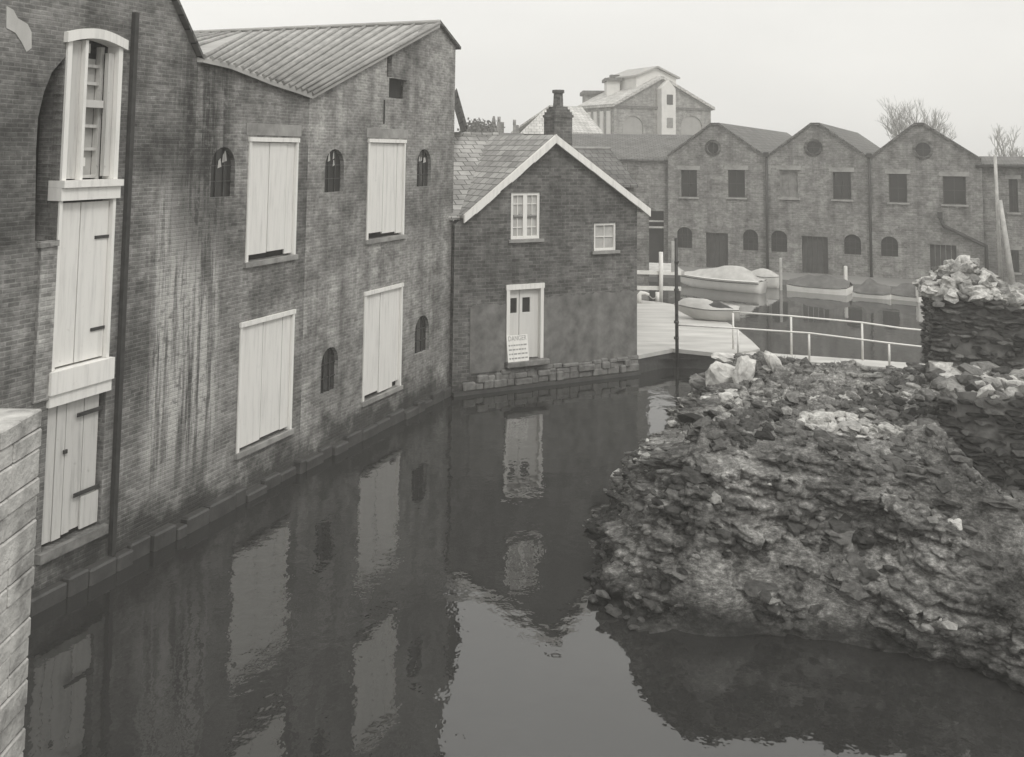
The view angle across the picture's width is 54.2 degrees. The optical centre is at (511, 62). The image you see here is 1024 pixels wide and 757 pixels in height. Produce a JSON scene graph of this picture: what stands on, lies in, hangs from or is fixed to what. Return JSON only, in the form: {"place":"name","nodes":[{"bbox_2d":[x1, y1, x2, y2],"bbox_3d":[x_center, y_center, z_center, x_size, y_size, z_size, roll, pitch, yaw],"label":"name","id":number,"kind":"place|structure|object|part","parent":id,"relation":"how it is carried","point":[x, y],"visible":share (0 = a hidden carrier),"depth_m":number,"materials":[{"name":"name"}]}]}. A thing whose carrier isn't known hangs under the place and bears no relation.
{"place":"outdoors","nodes":[
{"label":"outdoors","id":0,"kind":"place"},
{"bbox_2d":[457,117,504,132],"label":"evergreen bush","id":1,"kind":"object","parent":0,"point":[478,126],"visible":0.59,"depth_m":84.25,"materials":[{"name":"grey plant"}]},
{"bbox_2d":[497,117,523,135],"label":"house","id":2,"kind":"structure","parent":0,"point":[500,127],"depth_m":63.93,"materials":[{"name":"brick"}]},
{"bbox_2d":[22,368,1023,756],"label":"canal water","id":3,"kind":"structure","parent":0,"point":[418,586],"depth_m":13.73,"materials":[{"name":"grey liquid"}]},
{"bbox_2d":[0,408,41,756],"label":"stone pier","id":4,"kind":"structure","parent":3,"relation":"in","point":[20,436],"depth_m":5.56,"materials":[{"name":"grey stone"}]},
{"bbox_2d":[671,238,678,368],"bbox_3d":[5.194,7.626,31.820,0.242,4.070,0.160,1,-5,0],"label":"gauge pole","id":5,"kind":"object","parent":3,"relation":"in","point":[674,256],"visible":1,"depth_m":31.80,"materials":[{"name":"metal"}]},
{"bbox_2d":[511,105,603,133],"bbox_3d":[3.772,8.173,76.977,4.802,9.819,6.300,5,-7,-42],"label":"roof","id":6,"kind":"structure","parent":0,"point":[583,122],"depth_m":76.61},
{"bbox_2d":[180,0,1023,156],"label":"sky","id":7,"kind":"structure","parent":0,"point":[787,66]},
{"bbox_2d":[239,197,984,448],"bbox_3d":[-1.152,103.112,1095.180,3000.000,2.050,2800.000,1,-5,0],"label":"ground","id":8,"kind":"structure","parent":0,"point":[855,281],"depth_m":50.69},
{"bbox_2d":[0,0,203,616],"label":"warehouse","id":9,"kind":"structure","parent":8,"relation":"on","point":[98,101],"depth_m":16.05,"materials":[{"name":"brick"}]},
{"bbox_2d":[41,394,102,544],"bbox_3d":[-6.832,6.250,15.494,0.130,2.003,1.113,-1,-5,21],"label":"loading door","id":10,"kind":"structure","parent":9,"relation":"in","point":[70,501],"depth_m":15.47,"materials":[{"name":"white wood"}]},
{"bbox_2d":[47,198,115,371],"bbox_3d":[-6.809,3.431,15.746,0.230,2.546,1.179,-1,-5,21],"label":"loading door","id":11,"kind":"structure","parent":9,"relation":"in","point":[85,230],"depth_m":15.78,"materials":[{"name":"white paint"}]},
{"bbox_2d":[50,28,128,180],"bbox_3d":[-6.825,0.656,16.007,0.450,2.404,1.300,-1,-5,21],"label":"window","id":12,"kind":"structure","parent":9,"relation":"in","point":[77,144],"depth_m":16.23,"materials":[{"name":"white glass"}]},
{"bbox_2d":[180,20,467,533],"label":"warehouse","id":13,"kind":"structure","parent":8,"relation":"on","point":[320,280],"depth_m":22.09,"materials":[{"name":"brick"}]},
{"bbox_2d":[210,148,231,196],"bbox_3d":[-5.600,2.075,19.063,0.092,1.006,0.790,-1,-5,21],"label":"arched window","id":14,"kind":"structure","parent":13,"relation":"in","point":[221,165],"depth_m":19.11,"materials":[{"name":"black glass"}]},
{"bbox_2d":[320,348,334,393],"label":"arched window","id":15,"kind":"structure","parent":13,"relation":"in","point":[327,365],"depth_m":22.48,"materials":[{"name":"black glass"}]},
{"bbox_2d":[324,150,340,191],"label":"arched window","id":16,"kind":"structure","parent":13,"relation":"in","point":[332,165],"depth_m":22.85,"materials":[{"name":"black glass"}]},
{"bbox_2d":[415,316,425,352],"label":"arched window","id":17,"kind":"structure","parent":13,"relation":"in","point":[420,330],"depth_m":26.61,"materials":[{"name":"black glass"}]},
{"bbox_2d":[417,150,427,186],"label":"arched window","id":18,"kind":"structure","parent":13,"relation":"in","point":[422,162],"depth_m":26.93,"materials":[{"name":"black glass"}]},
{"bbox_2d":[491,116,496,131],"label":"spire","id":19,"kind":"structure","parent":8,"relation":"on","point":[493,120],"depth_m":89.73,"materials":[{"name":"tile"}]},
{"bbox_2d":[520,110,545,134],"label":"house","id":20,"kind":"structure","parent":8,"relation":"on","point":[535,126],"depth_m":70.49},
{"bbox_2d":[448,90,650,396],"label":"cottage","id":21,"kind":"structure","parent":8,"relation":"on","point":[544,245],"depth_m":29.59,"materials":[{"name":"brick"}]},
{"bbox_2d":[506,334,528,362],"bbox_3d":[0.163,8.187,28.699,0.689,0.718,0.133,3,-6,-29],"label":"sign board","id":22,"kind":"object","parent":21,"relation":"on","point":[517,348],"visible":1,"depth_m":28.69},
{"bbox_2d":[506,283,544,361],"bbox_3d":[0.332,7.500,29.055,1.272,2.156,0.250,3,-6,-29],"label":"door","id":23,"kind":"structure","parent":21,"relation":"in","point":[512,291],"depth_m":29.02,"materials":[{"name":"grey paint"}]},
{"bbox_2d":[519,289,532,356],"bbox_3d":[0.386,7.578,29.142,0.434,1.956,0.060,3,-6,-29],"label":"door","id":24,"kind":"structure","parent":21,"relation":"in","point":[525,295],"depth_m":29.14,"materials":[{"name":"grey paint"}]},
{"bbox_2d":[508,192,543,242],"bbox_3d":[0.388,4.513,29.266,1.175,1.438,0.220,3,-6,-29],"label":"window","id":25,"kind":"structure","parent":21,"relation":"in","point":[524,229],"depth_m":29.29,"materials":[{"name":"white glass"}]},
{"bbox_2d":[591,223,619,253],"bbox_3d":[2.831,5.350,30.543,1.007,0.920,0.220,3,-6,-29],"label":"window","id":26,"kind":"structure","parent":21,"relation":"in","point":[604,233],"depth_m":30.59,"materials":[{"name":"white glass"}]},
{"bbox_2d":[572,134,692,262],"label":"warehouse wing","id":27,"kind":"structure","parent":8,"relation":"on","point":[647,153],"depth_m":56.34,"materials":[{"name":"grey brick"}]},
{"bbox_2d":[649,211,663,262],"bbox_3d":[7.998,9.774,56.264,1.152,3.013,0.060,0,-5,5],"label":"doorway","id":28,"kind":"structure","parent":27,"relation":"in","point":[656,235],"depth_m":56.22,"materials":[{"name":"grey wood"}]},
{"bbox_2d":[578,66,714,134],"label":"mill","id":29,"kind":"object","parent":8,"relation":"on","point":[657,100],"visible":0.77,"depth_m":96.11,"materials":[{"name":"paint"}]},
{"bbox_2d":[593,112,597,125],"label":"window","id":30,"kind":"structure","parent":29,"relation":"in","point":[595,114],"depth_m":96.71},
{"bbox_2d":[600,111,603,132],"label":"window","id":31,"kind":"structure","parent":29,"relation":"in","point":[601,112],"depth_m":95.61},
{"bbox_2d":[606,111,610,133],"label":"window","id":32,"kind":"structure","parent":29,"relation":"in","point":[608,113],"depth_m":94.54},
{"bbox_2d":[667,123,791,269],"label":"warehouse unit","id":33,"kind":"structure","parent":8,"relation":"on","point":[716,194],"depth_m":54.72,"materials":[{"name":"brick"}]},
{"bbox_2d":[677,227,691,247],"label":"arched window","id":34,"kind":"structure","parent":33,"relation":"in","point":[684,235],"depth_m":55.25,"materials":[{"name":"glass"}]},
{"bbox_2d":[678,165,699,198],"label":"window","id":35,"kind":"structure","parent":33,"relation":"in","point":[688,173],"depth_m":55.44,"materials":[{"name":"black glass"}]},
{"bbox_2d":[705,140,720,155],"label":"round window","id":36,"kind":"structure","parent":33,"relation":"in","point":[714,147],"depth_m":55.02,"materials":[{"name":"grey glass"}]},
{"bbox_3d":[11.187,10.105,54.496,1.498,2.076,0.220,-2,-5,23],"label":"door","id":37,"kind":"part","parent":33,"relation":"part of","materials":[{"name":"wood"}]},
{"bbox_2d":[724,165,747,199],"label":"window","id":38,"kind":"structure","parent":33,"relation":"in","point":[736,174],"depth_m":54.44,"materials":[{"name":"black glass"}]},
{"bbox_2d":[743,230,757,250],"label":"arched window","id":39,"kind":"structure","parent":33,"relation":"in","point":[750,237],"depth_m":53.84,"materials":[{"name":"glass"}]},
{"bbox_2d":[763,123,879,276],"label":"warehouse unit","id":40,"kind":"structure","parent":8,"relation":"on","point":[816,181],"depth_m":52.63,"materials":[{"name":"brick"}]},
{"bbox_2d":[771,231,786,251],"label":"arched window","id":41,"kind":"structure","parent":40,"relation":"in","point":[778,238],"depth_m":53.25,"materials":[{"name":"glass"}]},
{"bbox_2d":[776,165,800,199],"bbox_3d":[14.760,6.367,53.265,1.292,1.810,0.300,-2,-5,23],"label":"window","id":42,"kind":"structure","parent":40,"relation":"in","point":[788,173],"depth_m":53.33,"materials":[{"name":"grey glass"}]},
{"bbox_2d":[804,138,821,156],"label":"round window","id":43,"kind":"structure","parent":40,"relation":"in","point":[813,147],"depth_m":52.94,"materials":[{"name":"grey glass"}]},
{"bbox_3d":[15.905,9.962,52.471,1.612,2.113,0.220,-2,-5,23],"label":"door","id":44,"kind":"part","parent":40,"relation":"part of","materials":[{"name":"wood"}]},
{"bbox_2d":[829,167,853,201],"bbox_3d":[17.229,6.330,52.201,1.255,1.755,0.300,-2,-5,23],"label":"window","id":45,"kind":"structure","parent":40,"relation":"in","point":[841,175],"depth_m":52.26,"materials":[{"name":"black glass"}]},
{"bbox_2d":[844,235,860,254],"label":"arched window","id":46,"kind":"structure","parent":40,"relation":"in","point":[852,243],"depth_m":51.79,"materials":[{"name":"glass"}]},
{"bbox_2d":[875,96,950,139],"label":"winter tree","id":47,"kind":"object","parent":8,"relation":"on","point":[893,131],"visible":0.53,"depth_m":81.34,"materials":[{"name":"grey plant"}]},
{"bbox_2d":[888,107,955,141],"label":"winter tree","id":48,"kind":"object","parent":8,"relation":"on","point":[926,119],"visible":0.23,"depth_m":80.00,"materials":[{"name":"grey plant"}]},
{"bbox_2d":[866,123,988,279],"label":"warehouse unit","id":49,"kind":"structure","parent":8,"relation":"on","point":[925,191],"depth_m":50.55,"materials":[{"name":"brick"}]},
{"bbox_2d":[881,237,897,256],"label":"arched window","id":50,"kind":"structure","parent":49,"relation":"in","point":[889,245],"depth_m":51.08,"materials":[{"name":"glass"}]},
{"bbox_2d":[885,169,909,204],"bbox_3d":[19.732,6.325,51.120,1.218,1.776,0.300,-2,-5,23],"label":"window","id":51,"kind":"structure","parent":49,"relation":"in","point":[897,177],"depth_m":51.19,"materials":[{"name":"black glass"}]},
{"bbox_2d":[912,140,933,158],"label":"round window","id":52,"kind":"structure","parent":49,"relation":"in","point":[922,149],"depth_m":50.81,"materials":[{"name":"grey glass"}]},
{"bbox_3d":[21.581,9.887,50.025,1.538,1.963,0.220,-2,-5,23],"label":"door","id":53,"kind":"part","parent":49,"relation":"part of","materials":[{"name":"wood"}]},
{"bbox_2d":[939,171,969,206],"bbox_3d":[22.153,6.306,50.075,1.412,1.721,0.300,-2,-5,23],"label":"window","id":54,"kind":"structure","parent":49,"relation":"in","point":[954,188],"depth_m":50.12,"materials":[{"name":"black glass"}]},
{"bbox_2d":[993,155,1002,280],"bbox_3d":[23.772,7.659,48.896,0.277,6.296,0.200,1,-5,0],"label":"timber pole","id":55,"kind":"object","parent":8,"relation":"on","point":[1000,272],"visible":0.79,"depth_m":48.83,"materials":[{"name":"grey wood"}]},
{"bbox_2d":[975,156,1023,284],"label":"warehouse annex","id":56,"kind":"object","parent":8,"relation":"on","point":[1010,170],"visible":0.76,"depth_m":49.26,"materials":[{"name":"brick"}]},
{"bbox_2d":[1005,175,1020,214],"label":"window","id":57,"kind":"structure","parent":56,"relation":"in","point":[1013,187],"depth_m":49.25,"materials":[{"name":"black glass"}]},
{"bbox_2d":[1007,246,1021,274],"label":"window","id":58,"kind":"structure","parent":56,"relation":"in","point":[1014,249],"depth_m":48.98,"materials":[{"name":"black glass"}]},
{"bbox_2d":[988,125,1023,156],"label":"winter tree","id":59,"kind":"object","parent":8,"relation":"on","point":[1013,154],"visible":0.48,"depth_m":84.70,"materials":[{"name":"grey plant"}]},
{"bbox_2d":[998,200,1014,284],"bbox_3d":[23.918,8.706,48.298,0.291,4.143,0.738,4,-6,-31],"label":"timber pole","id":60,"kind":"object","parent":8,"relation":"on","point":[1011,276],"visible":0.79,"depth_m":48.20,"materials":[{"name":"grey wood"}]},
{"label":"weir wall","id":61,"kind":"structure","parent":8,"relation":"on","visible":0},
{"bbox_2d":[743,352,924,369],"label":"weir walkway","id":62,"kind":"structure","parent":61,"relation":"on","point":[876,364],"depth_m":30.56,"materials":[{"name":"concrete"}]},
{"bbox_2d":[679,324,921,364],"bbox_3d":[9.232,8.653,30.506,8.430,0.863,0.065,-1,-5,17],"label":"handrail","id":63,"kind":"object","parent":62,"relation":"on","point":[888,343],"visible":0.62,"depth_m":30.55,"materials":[{"name":"white metal"}]},
{"bbox_2d":[732,311,920,359],"bbox_3d":[10.241,8.516,30.983,6.709,1.242,0.065,-1,-5,17],"label":"handrail","id":64,"kind":"object","parent":62,"relation":"on","point":[862,344],"visible":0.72,"depth_m":31.31,"materials":[{"name":"white metal"}]},
{"bbox_2d":[638,352,716,372],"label":"apron wall","id":65,"kind":"structure","parent":0,"point":[660,362],"depth_m":31.57,"materials":[{"name":"stone"}]},
{"bbox_2d":[637,300,759,358],"bbox_3d":[5.214,9.588,36.639,5.626,0.120,11.747,1,-5,0],"label":"apron","id":66,"kind":"object","parent":65,"relation":"on","point":[655,329],"visible":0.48,"depth_m":34.28,"materials":[{"name":"concrete"}]},
{"bbox_2d":[572,146,637,194],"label":"roof","id":67,"kind":"structure","parent":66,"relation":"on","point":[606,161],"depth_m":39.05,"materials":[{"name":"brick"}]},
{"bbox_2d":[627,163,648,300],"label":"yard wall","id":68,"kind":"structure","parent":66,"relation":"on","point":[641,190],"depth_m":42.55,"materials":[{"name":"brick"}]},
{"bbox_2d":[637,291,648,302],"bbox_3d":[5.433,9.701,41.483,0.550,0.505,0.220,1,-5,0],"label":"mooring post","id":69,"kind":"object","parent":66,"relation":"on","point":[639,295],"visible":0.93,"depth_m":41.42,"materials":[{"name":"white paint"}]},
{"bbox_2d":[649,277,924,363],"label":"basin water","id":70,"kind":"structure","parent":0,"point":[891,312],"depth_m":39.06,"materials":[{"name":"grey liquid"}]},
{"bbox_2d":[637,252,683,301],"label":"jetty","id":71,"kind":"object","parent":70,"relation":"in","point":[660,269],"visible":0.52,"depth_m":42.33,"materials":[{"name":"white paint"}]},
{"bbox_2d":[674,298,739,321],"bbox_3d":[7.290,9.229,37.511,2.443,0.787,0.998,-1,-5,16],"label":"boat","id":72,"kind":"object","parent":70,"relation":"on","point":[703,309],"visible":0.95,"depth_m":37.20,"materials":[{"name":"white plastic"}]},
{"bbox_2d":[681,265,766,293],"bbox_3d":[9.407,10.336,48.395,5.782,1.282,1.466,-3,-6,37],"label":"boat","id":73,"kind":"object","parent":70,"relation":"on","point":[734,278],"visible":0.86,"depth_m":47.24,"materials":[{"name":"white paint"}]},
{"bbox_2d":[751,268,778,287],"bbox_3d":[12.283,10.543,48.878,1.493,1.011,0.888,-1,-5,17],"label":"boat","id":74,"kind":"object","parent":70,"relation":"on","point":[771,277],"visible":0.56,"depth_m":48.53,"materials":[{"name":"white paint"}]},
{"bbox_2d":[779,258,781,289],"bbox_3d":[12.864,10.398,47.843,0.120,2.110,0.120,1,-5,0],"label":"mooring post","id":75,"kind":"object","parent":70,"relation":"in","point":[780,273],"visible":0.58,"depth_m":47.84,"materials":[{"name":"grey wood"}]},
{"bbox_2d":[786,274,852,295],"bbox_3d":[14.588,10.424,47.422,2.775,0.823,1.500,-2,-6,31],"label":"punt","id":76,"kind":"object","parent":70,"relation":"on","point":[823,284],"visible":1,"depth_m":46.97,"materials":[{"name":"white paint"}]},
{"bbox_2d":[844,266,847,280],"bbox_3d":[15.822,10.540,47.388,0.140,1.815,0.140,1,-5,0],"label":"mooring post","id":77,"kind":"object","parent":70,"relation":"in","point":[845,274],"visible":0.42,"depth_m":47.38,"materials":[{"name":"white paint"}]},
{"bbox_2d":[852,278,893,299],"bbox_3d":[16.637,10.320,46.005,1.646,0.828,1.500,-2,-6,30],"label":"punt","id":78,"kind":"object","parent":70,"relation":"on","point":[870,286],"visible":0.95,"depth_m":45.55,"materials":[{"name":"white paint"}]},
{"bbox_2d":[887,283,922,301],"bbox_3d":[18.226,10.306,45.151,2.164,0.745,1.500,-3,-6,39],"label":"punt","id":79,"kind":"object","parent":70,"relation":"on","point":[907,291],"visible":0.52,"depth_m":45.00,"materials":[{"name":"white paint"}]},
{"bbox_2d":[916,288,921,301],"bbox_3d":[18.141,10.498,44.417,0.300,1.431,0.300,1,-5,0],"label":"mooring post","id":80,"kind":"object","parent":70,"relation":"in","point":[919,299],"visible":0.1,"depth_m":44.37,"materials":[{"name":"white paint"}]},
{"bbox_2d":[583,354,1023,692],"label":"bank","id":81,"kind":"structure","parent":0,"point":[933,579],"depth_m":14.62,"materials":[{"name":"grey stone"}]},
{"bbox_2d":[689,373,705,390],"bbox_3d":[4.675,7.879,24.371,0.784,0.604,0.542,1,-5,0],"label":"stone block","id":82,"kind":"object","parent":81,"relation":"on","point":[697,382],"depth_m":24.18,"materials":[{"name":"grey stone"}]},
{"bbox_2d":[705,361,734,385],"bbox_3d":[5.046,7.561,23.921,0.860,0.877,0.647,1,-5,0],"label":"stone block","id":83,"kind":"object","parent":81,"relation":"on","point":[716,372],"depth_m":23.72,"materials":[{"name":"stone"}]},
{"bbox_2d":[711,352,734,362],"bbox_3d":[5.548,7.513,25.351,1.016,0.334,0.637,1,-5,0],"label":"stone block","id":84,"kind":"object","parent":81,"relation":"on","point":[721,357],"depth_m":25.14,"materials":[{"name":"stone"}]},
{"bbox_2d":[718,392,733,404],"bbox_3d":[4.327,6.771,20.216,0.328,0.247,0.279,1,-5,0],"label":"stone block","id":85,"kind":"object","parent":81,"relation":"on","point":[724,397],"depth_m":20.12,"materials":[{"name":"stone"}]},
{"bbox_2d":[733,355,755,383],"bbox_3d":[5.470,7.270,23.474,0.590,0.791,0.423,1,-5,0],"label":"stone block","id":86,"kind":"object","parent":81,"relation":"on","point":[744,369],"depth_m":23.35,"materials":[{"name":"stone"}]},
{"bbox_2d":[764,350,782,372],"bbox_3d":[6.148,7.069,23.386,0.487,0.657,0.291,1,-5,0],"label":"stone block","id":87,"kind":"object","parent":81,"relation":"on","point":[773,361],"depth_m":23.28,"materials":[{"name":"stone"}]},
{"bbox_2d":[582,351,1023,675],"bbox_3d":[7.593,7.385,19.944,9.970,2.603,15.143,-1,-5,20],"label":"rubble","id":88,"kind":"object","parent":81,"relation":"on","point":[900,464],"visible":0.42,"depth_m":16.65,"materials":[{"name":"grey stone"}]},
{"bbox_2d":[593,355,1023,645],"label":"stone ledges","id":89,"kind":"object","parent":81,"relation":"on","point":[852,589],"visible":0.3,"depth_m":14.89,"materials":[{"name":"grey stone"}]},
{"bbox_2d":[613,354,1017,602],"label":"dead weeds","id":90,"kind":"object","parent":81,"relation":"on","point":[797,389],"visible":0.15,"depth_m":17.41,"materials":[{"name":"grey plant"}]},
{"bbox_2d":[948,518,962,529],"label":"stone block","id":91,"kind":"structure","parent":81,"relation":"on","point":[957,523],"depth_m":14.28,"materials":[{"name":"stone"}]},
{"bbox_2d":[912,255,1023,382],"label":"ruined wall","id":92,"kind":"structure","parent":81,"relation":"on","point":[972,312],"depth_m":20.92,"materials":[{"name":"grey stone"}]},
{"bbox_2d":[924,361,1023,489],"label":"ruined wall","id":93,"kind":"structure","parent":81,"relation":"on","point":[980,405],"depth_m":16.34,"materials":[{"name":"grey stone"}]}
]}

